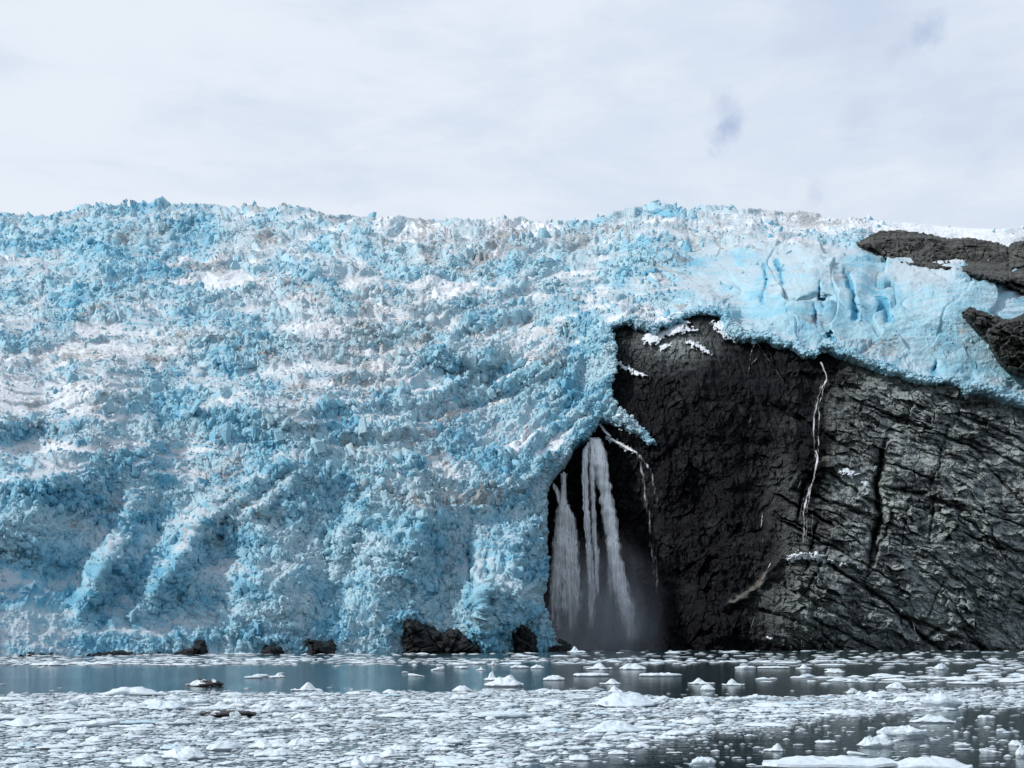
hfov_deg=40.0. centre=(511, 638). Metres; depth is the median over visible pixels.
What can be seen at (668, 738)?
ice floe
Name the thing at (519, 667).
ice floe
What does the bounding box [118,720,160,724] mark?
ice floe
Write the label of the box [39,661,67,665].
ice floe
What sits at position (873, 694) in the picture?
ice floe
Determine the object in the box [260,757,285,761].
ice floe
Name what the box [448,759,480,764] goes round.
ice floe
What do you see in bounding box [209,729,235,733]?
ice floe
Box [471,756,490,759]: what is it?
ice floe
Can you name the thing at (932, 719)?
ice floe
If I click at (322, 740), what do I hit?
ice floe
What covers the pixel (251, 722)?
ice floe
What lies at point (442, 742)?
ice floe
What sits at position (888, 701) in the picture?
ice floe
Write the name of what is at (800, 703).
ice floe
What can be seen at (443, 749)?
ice floe
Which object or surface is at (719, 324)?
snow patch
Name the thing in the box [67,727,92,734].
ice floe
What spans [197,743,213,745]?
ice floe
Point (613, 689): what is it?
ice floe
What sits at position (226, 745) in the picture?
ice floe
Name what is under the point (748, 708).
ice floe
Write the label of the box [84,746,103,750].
ice floe
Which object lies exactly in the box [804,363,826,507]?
waterfall
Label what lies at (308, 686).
ice floe
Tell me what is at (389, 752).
ice floe
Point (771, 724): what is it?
ice floe
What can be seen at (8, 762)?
ice floe
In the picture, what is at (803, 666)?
ice floe
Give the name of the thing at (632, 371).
snow patch
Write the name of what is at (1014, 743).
ice floe
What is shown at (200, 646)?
shore rock
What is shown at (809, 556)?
snow patch
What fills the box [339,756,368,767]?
ice floe
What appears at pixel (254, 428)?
glacier
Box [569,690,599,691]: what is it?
ice floe
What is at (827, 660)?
ice floe
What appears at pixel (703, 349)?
snow patch
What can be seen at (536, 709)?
ice floe
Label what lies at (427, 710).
ice floe
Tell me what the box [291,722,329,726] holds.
ice floe
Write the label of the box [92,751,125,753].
ice floe
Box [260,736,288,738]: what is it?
ice floe
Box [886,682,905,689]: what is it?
ice floe
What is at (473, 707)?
ice floe
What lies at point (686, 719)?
ice floe
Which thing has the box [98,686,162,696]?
ice floe
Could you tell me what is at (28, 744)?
ice floe
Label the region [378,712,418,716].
ice floe
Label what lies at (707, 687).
ice floe
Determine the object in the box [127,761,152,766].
ice floe
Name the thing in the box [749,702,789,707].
ice floe
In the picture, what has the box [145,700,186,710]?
ice floe
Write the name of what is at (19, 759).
ice floe
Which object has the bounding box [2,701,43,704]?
ice floe
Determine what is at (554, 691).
ice floe
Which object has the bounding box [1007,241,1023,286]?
rock outcrop
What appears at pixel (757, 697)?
ice floe
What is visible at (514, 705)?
ice floe
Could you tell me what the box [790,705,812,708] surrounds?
ice floe
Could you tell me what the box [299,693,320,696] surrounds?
ice floe
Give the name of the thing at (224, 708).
ice floe
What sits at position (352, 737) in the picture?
ice floe
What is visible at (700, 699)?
ice floe
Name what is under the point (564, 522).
waterfall
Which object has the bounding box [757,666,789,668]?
ice floe
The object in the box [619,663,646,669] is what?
ice floe
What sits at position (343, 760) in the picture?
ice floe
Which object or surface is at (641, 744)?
ice floe
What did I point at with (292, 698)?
ice floe
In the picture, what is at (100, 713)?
ice floe
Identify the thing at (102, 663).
ice floe
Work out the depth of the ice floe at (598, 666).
183.71 m
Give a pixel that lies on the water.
(88, 679)
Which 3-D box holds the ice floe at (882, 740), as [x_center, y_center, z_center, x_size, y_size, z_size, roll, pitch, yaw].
[13.458,3.820,51.999,1.436,0.715,0.784,0,0,0]
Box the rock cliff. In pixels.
[543,315,1023,650]
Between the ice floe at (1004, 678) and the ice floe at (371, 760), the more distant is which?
the ice floe at (1004, 678)
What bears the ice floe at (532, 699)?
on the water
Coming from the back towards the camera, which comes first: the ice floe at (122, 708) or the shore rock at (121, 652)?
the shore rock at (121, 652)
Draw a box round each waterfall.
[550,472,579,626]
[582,437,633,637]
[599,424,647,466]
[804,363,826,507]
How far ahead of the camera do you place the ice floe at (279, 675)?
146.53 m
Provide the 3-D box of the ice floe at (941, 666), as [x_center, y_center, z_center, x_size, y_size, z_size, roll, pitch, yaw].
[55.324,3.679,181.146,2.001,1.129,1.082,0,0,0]
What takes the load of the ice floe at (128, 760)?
on the water
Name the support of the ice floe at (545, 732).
on the water
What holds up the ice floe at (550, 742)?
on the water
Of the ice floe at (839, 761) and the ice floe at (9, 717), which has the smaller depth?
the ice floe at (839, 761)
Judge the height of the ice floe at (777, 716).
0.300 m
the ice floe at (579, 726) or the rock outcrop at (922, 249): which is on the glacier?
the rock outcrop at (922, 249)
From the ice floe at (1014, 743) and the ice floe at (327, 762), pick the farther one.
the ice floe at (1014, 743)
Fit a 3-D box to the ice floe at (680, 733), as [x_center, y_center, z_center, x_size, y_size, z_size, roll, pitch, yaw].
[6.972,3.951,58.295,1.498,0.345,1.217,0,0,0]
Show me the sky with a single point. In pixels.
(901, 111)
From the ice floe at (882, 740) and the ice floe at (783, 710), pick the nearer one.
the ice floe at (882, 740)
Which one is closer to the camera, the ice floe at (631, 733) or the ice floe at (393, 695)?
the ice floe at (631, 733)
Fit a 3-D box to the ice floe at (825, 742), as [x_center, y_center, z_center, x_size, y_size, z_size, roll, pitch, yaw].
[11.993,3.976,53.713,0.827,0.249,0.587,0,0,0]
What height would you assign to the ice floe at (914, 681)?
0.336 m
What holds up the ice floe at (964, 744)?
on the water
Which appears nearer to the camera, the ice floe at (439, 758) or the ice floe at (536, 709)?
the ice floe at (439, 758)
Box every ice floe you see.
[0,714,22,720]
[0,760,20,763]
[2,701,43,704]
[4,716,46,726]
[5,697,27,701]
[5,757,27,762]
[14,752,36,756]
[16,703,32,707]
[17,741,39,746]
[31,724,69,731]
[31,732,49,735]
[36,744,75,748]
[37,713,87,719]
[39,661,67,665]
[48,749,72,751]
[49,756,68,757]
[50,720,70,722]
[51,734,74,738]
[56,700,77,707]
[65,719,89,720]
[67,718,119,727]
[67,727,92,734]
[69,662,88,663]
[69,749,95,752]
[72,753,92,758]
[75,710,94,712]
[78,741,98,744]
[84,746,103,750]
[85,736,102,741]
[86,661,115,664]
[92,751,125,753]
[92,757,116,761]
[96,712,112,714]
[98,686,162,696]
[108,707,138,709]
[109,725,134,728]
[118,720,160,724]
[119,758,135,762]
[123,748,143,751]
[124,726,150,730]
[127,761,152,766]
[131,756,165,764]
[139,699,157,704]
[139,715,160,718]
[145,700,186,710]
[159,714,172,717]
[160,744,179,749]
[161,746,206,759]
[163,735,184,737]
[163,739,179,742]
[168,690,189,692]
[179,761,199,763]
[181,696,210,704]
[183,735,202,740]
[185,679,223,686]
[193,706,219,710]
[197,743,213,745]
[199,710,256,716]
[206,740,244,750]
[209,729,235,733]
[210,701,227,706]
[213,761,234,764]
[216,706,236,709]
[221,692,243,694]
[229,711,240,717]
[230,698,250,703]
[239,738,262,741]
[240,720,263,723]
[243,728,268,732]
[244,698,264,700]
[248,739,293,749]
[253,658,269,660]
[253,674,268,676]
[254,747,295,756]
[259,700,280,704]
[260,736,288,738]
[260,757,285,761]
[261,701,272,710]
[262,704,287,712]
[267,725,293,730]
[268,694,299,696]
[269,673,285,676]
[275,697,302,699]
[283,700,320,708]
[288,738,313,747]
[290,713,313,718]
[291,682,322,690]
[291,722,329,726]
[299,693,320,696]
[304,738,317,740]
[314,760,339,763]
[315,738,332,742]
[334,756,359,762]
[339,735,361,740]
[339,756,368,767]
[349,719,367,722]
[360,755,382,765]
[367,696,387,698]
[370,748,402,756]
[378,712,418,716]
[383,744,414,750]
[384,694,401,696]
[396,700,431,702]
[404,720,426,722]
[408,673,423,676]
[410,704,442,705]
[420,708,441,712]
[420,744,445,749]
[421,737,462,744]
[424,755,457,760]
[430,712,466,716]
[431,666,444,670]
[432,747,454,751]
[434,761,457,766]
[437,739,454,745]
[448,694,471,700]
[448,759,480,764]
[454,666,467,668]
[457,706,480,708]
[460,721,479,723]
[464,743,493,748]
[467,661,486,664]
[471,739,497,742]
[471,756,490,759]
[472,711,533,718]
[484,671,495,680]
[484,675,523,686]
[485,699,511,701]
[494,758,515,763]
[497,703,519,707]
[500,662,520,664]
[510,665,528,668]
[519,698,542,699]
[519,753,539,758]
[524,740,561,745]
[528,706,547,711]
[530,664,543,668]
[532,719,550,722]
[536,723,564,728]
[538,731,556,733]
[539,721,560,723]
[540,746,565,749]
[540,755,558,762]
[543,675,564,680]
[544,689,564,693]
[544,700,567,705]
[545,728,571,731]
[566,694,592,695]
[567,746,595,750]
[568,646,586,652]
[568,754,590,760]
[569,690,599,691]
[570,724,595,729]
[573,673,609,676]
[580,707,597,708]
[583,732,602,737]
[584,720,647,733]
[586,663,612,669]
[594,711,612,714]
[596,692,659,707]
[600,679,621,683]
[607,709,628,712]
[608,685,624,691]
[608,750,628,754]
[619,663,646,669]
[619,732,637,734]
[628,742,650,747]
[634,709,651,713]
[635,725,671,730]
[637,720,660,722]
[639,672,681,676]
[654,735,677,740]
[663,730,697,735]
[673,717,689,723]
[682,696,707,703]
[686,717,715,724]
[688,678,714,683]
[691,756,715,765]
[695,707,719,713]
[700,684,714,690]
[703,706,724,709]
[722,678,744,685]
[722,697,749,701]
[735,665,755,669]
[738,707,775,710]
[744,694,767,699]
[744,722,791,726]
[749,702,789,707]
[749,709,771,712]
[751,661,771,662]
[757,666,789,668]
[762,755,897,767]
[763,743,784,751]
[767,714,786,717]
[772,661,798,662]
[772,708,794,713]
[778,701,824,705]
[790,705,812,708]
[795,664,812,668]
[813,660,840,661]
[815,740,835,743]
[818,664,843,665]
[822,709,868,713]
[825,668,844,672]
[827,678,854,680]
[841,711,861,715]
[846,688,857,693]
[847,751,868,755]
[857,733,894,747]
[864,691,885,697]
[869,673,894,676]
[872,700,898,702]
[875,675,905,677]
[876,725,926,737]
[883,678,910,680]
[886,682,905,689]
[893,696,914,701]
[893,756,972,767]
[894,693,924,695]
[900,680,925,682]
[909,715,955,722]
[920,691,962,707]
[933,663,948,669]
[945,677,975,679]
[947,681,987,684]
[954,742,970,746]
[972,673,1000,675]
[977,715,994,719]
[979,748,1001,753]
[992,678,1020,679]
[998,679,1023,681]
[999,680,1017,681]
[1008,740,1021,745]
[1015,744,1023,756]
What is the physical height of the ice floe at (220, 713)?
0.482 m
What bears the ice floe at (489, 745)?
on the water
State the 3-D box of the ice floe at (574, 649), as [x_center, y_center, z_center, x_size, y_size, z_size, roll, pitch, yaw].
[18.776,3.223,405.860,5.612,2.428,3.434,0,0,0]
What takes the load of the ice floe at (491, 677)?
on the water
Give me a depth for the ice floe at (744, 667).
180.99 m
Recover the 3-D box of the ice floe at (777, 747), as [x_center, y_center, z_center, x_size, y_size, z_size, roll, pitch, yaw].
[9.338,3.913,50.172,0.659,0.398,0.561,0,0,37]
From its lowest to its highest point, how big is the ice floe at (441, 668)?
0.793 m
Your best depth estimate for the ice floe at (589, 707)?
80.26 m
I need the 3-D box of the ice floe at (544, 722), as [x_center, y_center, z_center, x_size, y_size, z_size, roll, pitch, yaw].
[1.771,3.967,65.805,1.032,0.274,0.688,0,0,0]
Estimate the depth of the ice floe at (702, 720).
65.26 m
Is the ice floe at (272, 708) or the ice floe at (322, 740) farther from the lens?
the ice floe at (272, 708)
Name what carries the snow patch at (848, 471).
on the rock cliff
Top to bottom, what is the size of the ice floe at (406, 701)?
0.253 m
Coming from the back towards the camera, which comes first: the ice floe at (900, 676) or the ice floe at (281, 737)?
the ice floe at (900, 676)
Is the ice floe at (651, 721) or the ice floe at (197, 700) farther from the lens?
the ice floe at (197, 700)
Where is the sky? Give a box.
[0,0,1023,228]
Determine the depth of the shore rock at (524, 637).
424.79 m
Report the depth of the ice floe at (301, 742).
51.68 m
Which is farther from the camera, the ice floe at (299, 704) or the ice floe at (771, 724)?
the ice floe at (299, 704)
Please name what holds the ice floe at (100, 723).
on the water
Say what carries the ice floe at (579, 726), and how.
on the water
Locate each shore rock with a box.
[82,650,135,655]
[174,639,207,654]
[260,645,284,653]
[306,639,336,653]
[402,619,480,652]
[513,624,572,651]
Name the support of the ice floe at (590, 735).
on the water
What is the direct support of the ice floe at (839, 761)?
on the water
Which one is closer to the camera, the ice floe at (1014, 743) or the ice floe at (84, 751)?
the ice floe at (84, 751)
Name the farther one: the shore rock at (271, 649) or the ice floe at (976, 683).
the shore rock at (271, 649)
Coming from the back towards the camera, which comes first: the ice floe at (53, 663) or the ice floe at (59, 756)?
the ice floe at (53, 663)
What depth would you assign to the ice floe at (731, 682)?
120.71 m
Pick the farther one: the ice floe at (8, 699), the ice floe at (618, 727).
the ice floe at (8, 699)
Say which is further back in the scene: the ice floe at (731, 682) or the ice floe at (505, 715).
the ice floe at (731, 682)
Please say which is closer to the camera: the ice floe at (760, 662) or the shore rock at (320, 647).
the ice floe at (760, 662)
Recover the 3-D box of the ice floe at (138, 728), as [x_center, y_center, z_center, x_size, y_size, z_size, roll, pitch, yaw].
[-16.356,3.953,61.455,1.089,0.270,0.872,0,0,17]
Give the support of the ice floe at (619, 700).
on the water
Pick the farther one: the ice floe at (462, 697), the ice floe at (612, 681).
the ice floe at (612, 681)
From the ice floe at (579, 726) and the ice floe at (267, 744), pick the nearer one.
the ice floe at (267, 744)
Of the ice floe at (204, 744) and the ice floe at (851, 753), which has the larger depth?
the ice floe at (204, 744)
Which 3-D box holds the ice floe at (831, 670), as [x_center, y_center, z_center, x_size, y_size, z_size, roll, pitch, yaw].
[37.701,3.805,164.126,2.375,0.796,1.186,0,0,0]
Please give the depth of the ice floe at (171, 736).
56.71 m
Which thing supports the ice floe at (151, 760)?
on the water
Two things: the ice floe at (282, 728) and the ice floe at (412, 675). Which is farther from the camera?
the ice floe at (412, 675)
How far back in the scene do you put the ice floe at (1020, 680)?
131.34 m
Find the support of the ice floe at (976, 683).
on the water
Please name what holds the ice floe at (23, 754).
on the water
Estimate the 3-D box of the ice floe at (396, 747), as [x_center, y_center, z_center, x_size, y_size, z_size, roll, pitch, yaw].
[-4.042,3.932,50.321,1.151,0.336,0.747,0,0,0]
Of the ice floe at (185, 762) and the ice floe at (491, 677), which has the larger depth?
the ice floe at (491, 677)
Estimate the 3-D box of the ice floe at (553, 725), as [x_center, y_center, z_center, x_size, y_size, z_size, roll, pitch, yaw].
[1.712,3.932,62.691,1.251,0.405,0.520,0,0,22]
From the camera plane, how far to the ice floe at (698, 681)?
124.03 m
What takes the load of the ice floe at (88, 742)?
on the water
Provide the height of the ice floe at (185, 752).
0.595 m
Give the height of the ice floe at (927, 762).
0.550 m
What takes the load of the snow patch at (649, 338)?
on the rock cliff
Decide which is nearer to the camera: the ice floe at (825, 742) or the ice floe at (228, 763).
the ice floe at (228, 763)
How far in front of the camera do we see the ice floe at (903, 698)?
89.01 m
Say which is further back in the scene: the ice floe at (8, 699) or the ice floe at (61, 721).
the ice floe at (8, 699)
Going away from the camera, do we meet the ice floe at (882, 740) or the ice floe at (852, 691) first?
the ice floe at (882, 740)
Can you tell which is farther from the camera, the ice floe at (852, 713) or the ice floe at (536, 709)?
the ice floe at (536, 709)
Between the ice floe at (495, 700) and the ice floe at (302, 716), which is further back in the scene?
the ice floe at (495, 700)
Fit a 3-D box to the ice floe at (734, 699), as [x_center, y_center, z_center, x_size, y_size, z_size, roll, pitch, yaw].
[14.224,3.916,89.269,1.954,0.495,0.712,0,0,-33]
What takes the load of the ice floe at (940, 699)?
on the water
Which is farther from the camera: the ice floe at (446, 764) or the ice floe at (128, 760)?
the ice floe at (128, 760)
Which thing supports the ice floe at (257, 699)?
on the water
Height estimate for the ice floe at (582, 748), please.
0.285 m
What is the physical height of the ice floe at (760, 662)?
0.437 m
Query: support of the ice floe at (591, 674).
on the water
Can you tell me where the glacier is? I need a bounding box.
[0,196,1023,656]
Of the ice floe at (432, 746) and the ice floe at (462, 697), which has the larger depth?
the ice floe at (462, 697)
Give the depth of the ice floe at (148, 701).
84.42 m
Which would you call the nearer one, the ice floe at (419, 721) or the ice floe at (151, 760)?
the ice floe at (151, 760)
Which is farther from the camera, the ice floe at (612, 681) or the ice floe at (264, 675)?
the ice floe at (264, 675)
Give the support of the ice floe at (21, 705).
on the water
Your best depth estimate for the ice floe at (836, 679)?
133.47 m
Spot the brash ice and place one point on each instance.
(90, 702)
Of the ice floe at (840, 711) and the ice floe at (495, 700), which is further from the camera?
the ice floe at (495, 700)
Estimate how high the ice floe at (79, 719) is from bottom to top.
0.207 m
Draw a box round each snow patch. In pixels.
[605,435,637,453]
[618,361,647,377]
[641,320,698,345]
[658,343,671,351]
[680,340,711,355]
[709,320,735,342]
[786,550,847,568]
[838,466,859,478]
[861,481,869,486]
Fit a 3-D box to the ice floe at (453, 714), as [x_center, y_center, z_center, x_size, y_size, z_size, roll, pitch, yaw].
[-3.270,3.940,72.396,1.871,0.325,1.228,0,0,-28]
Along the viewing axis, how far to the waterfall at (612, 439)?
540.87 m
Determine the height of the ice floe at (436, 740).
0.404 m
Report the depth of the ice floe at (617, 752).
48.61 m
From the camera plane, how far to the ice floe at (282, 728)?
61.12 m
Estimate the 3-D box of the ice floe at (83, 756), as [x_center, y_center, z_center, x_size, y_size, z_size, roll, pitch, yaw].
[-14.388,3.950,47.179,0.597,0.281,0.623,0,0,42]
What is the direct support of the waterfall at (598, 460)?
on the rock cliff
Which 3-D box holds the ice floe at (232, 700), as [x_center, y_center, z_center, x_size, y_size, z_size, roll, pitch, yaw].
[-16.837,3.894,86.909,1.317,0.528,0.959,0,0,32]
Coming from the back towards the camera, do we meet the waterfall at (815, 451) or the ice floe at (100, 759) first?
the waterfall at (815, 451)
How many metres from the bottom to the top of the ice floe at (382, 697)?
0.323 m
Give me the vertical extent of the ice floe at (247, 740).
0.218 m
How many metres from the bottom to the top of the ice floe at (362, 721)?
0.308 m
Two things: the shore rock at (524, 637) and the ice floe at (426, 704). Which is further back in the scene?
the shore rock at (524, 637)
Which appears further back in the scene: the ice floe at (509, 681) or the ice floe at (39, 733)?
the ice floe at (509, 681)
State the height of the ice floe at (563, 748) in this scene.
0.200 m
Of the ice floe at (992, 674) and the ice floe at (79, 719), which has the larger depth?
the ice floe at (992, 674)
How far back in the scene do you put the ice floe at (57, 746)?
51.24 m
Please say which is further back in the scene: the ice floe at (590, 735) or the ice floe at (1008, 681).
the ice floe at (1008, 681)
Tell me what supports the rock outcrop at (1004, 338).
on the glacier
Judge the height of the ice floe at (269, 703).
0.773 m
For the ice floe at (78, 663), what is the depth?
220.62 m
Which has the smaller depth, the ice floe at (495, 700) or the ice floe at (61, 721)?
the ice floe at (61, 721)
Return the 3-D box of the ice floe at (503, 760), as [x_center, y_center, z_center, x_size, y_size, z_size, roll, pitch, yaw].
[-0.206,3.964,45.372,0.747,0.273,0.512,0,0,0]
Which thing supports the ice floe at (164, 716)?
on the water
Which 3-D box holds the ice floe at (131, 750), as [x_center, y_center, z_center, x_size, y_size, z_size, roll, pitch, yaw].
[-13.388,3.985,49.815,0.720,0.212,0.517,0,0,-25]
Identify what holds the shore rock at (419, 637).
on the water
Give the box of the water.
[0,650,1023,767]
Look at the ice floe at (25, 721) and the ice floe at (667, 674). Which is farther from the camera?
the ice floe at (667, 674)
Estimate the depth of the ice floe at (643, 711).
75.46 m
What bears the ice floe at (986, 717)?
on the water
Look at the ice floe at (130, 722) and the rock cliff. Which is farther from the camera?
the rock cliff
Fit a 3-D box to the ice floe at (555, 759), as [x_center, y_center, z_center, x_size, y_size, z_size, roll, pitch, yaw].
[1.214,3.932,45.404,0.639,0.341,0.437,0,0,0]
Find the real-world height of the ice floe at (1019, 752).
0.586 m
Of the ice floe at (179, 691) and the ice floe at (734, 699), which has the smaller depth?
the ice floe at (734, 699)
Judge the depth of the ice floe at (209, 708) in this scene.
77.71 m
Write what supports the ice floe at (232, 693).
on the water
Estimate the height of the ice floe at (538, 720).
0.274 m
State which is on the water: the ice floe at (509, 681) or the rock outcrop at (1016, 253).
the ice floe at (509, 681)
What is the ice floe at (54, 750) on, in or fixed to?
on the water
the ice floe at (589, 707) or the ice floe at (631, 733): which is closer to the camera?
the ice floe at (631, 733)
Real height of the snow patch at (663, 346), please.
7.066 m
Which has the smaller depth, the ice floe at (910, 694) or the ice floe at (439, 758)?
the ice floe at (439, 758)
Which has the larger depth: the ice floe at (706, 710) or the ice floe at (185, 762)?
the ice floe at (706, 710)
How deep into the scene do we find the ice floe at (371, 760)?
44.42 m
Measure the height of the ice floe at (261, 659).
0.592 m
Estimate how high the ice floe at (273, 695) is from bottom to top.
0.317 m
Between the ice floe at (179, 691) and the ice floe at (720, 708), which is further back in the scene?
the ice floe at (179, 691)
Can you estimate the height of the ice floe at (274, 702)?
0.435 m
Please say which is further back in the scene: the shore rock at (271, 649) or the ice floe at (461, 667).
the shore rock at (271, 649)
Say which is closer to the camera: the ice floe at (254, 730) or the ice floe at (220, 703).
the ice floe at (254, 730)
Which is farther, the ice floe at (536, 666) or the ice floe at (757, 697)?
the ice floe at (536, 666)
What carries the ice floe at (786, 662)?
on the water
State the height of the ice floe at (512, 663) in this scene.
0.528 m
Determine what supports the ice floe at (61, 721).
on the water
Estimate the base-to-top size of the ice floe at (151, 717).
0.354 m
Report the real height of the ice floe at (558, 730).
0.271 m
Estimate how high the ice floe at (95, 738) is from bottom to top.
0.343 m
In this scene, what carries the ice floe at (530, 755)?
on the water
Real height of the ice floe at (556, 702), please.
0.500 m
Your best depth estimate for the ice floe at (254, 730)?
59.83 m
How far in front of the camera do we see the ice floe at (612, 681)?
124.06 m
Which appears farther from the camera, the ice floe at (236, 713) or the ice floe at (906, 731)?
the ice floe at (236, 713)
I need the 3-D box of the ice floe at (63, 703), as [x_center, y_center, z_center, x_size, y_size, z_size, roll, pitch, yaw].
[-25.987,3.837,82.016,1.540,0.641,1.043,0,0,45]
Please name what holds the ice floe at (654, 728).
on the water
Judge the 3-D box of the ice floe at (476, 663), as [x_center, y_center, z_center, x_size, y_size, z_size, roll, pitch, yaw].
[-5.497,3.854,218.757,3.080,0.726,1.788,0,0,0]
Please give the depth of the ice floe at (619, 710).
76.47 m
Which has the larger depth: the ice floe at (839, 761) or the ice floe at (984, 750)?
the ice floe at (984, 750)
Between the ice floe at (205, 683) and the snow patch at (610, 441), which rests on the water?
the ice floe at (205, 683)
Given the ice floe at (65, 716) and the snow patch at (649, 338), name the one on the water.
the ice floe at (65, 716)
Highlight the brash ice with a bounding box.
[0,650,1023,767]
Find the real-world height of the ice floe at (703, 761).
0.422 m
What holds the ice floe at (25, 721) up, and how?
on the water
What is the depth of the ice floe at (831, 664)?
212.06 m
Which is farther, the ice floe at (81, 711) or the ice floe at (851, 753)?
the ice floe at (81, 711)
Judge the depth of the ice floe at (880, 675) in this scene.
147.14 m
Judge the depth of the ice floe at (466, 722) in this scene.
66.53 m
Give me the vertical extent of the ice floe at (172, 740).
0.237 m
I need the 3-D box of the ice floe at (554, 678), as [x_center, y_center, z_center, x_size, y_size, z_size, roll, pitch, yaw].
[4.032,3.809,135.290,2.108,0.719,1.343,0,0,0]
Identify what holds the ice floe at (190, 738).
on the water
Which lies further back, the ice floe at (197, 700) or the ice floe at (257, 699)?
the ice floe at (257, 699)
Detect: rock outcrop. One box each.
[856,230,1011,284]
[962,306,1023,376]
[1005,282,1023,294]
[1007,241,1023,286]
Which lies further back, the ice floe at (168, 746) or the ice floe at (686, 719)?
the ice floe at (686, 719)
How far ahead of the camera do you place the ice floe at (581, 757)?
46.17 m
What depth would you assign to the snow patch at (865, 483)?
510.10 m
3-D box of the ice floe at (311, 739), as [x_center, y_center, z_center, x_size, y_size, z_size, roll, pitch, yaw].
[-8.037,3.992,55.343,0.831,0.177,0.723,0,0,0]
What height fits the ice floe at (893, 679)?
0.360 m
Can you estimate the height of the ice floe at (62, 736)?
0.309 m
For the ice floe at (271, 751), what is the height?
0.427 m
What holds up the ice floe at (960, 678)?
on the water
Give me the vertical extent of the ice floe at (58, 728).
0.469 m
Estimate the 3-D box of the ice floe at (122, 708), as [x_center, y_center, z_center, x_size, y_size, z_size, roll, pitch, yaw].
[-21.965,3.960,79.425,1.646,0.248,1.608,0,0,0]
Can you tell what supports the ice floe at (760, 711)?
on the water
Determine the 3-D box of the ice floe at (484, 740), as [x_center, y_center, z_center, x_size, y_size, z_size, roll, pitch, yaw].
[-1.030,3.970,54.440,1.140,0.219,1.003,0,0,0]
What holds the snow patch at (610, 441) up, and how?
on the rock cliff
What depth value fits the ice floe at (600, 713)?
73.67 m
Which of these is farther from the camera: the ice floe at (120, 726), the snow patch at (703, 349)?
the snow patch at (703, 349)
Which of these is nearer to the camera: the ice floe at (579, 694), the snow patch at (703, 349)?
the ice floe at (579, 694)
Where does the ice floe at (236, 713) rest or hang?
on the water
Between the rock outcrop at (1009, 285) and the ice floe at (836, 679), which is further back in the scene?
the rock outcrop at (1009, 285)

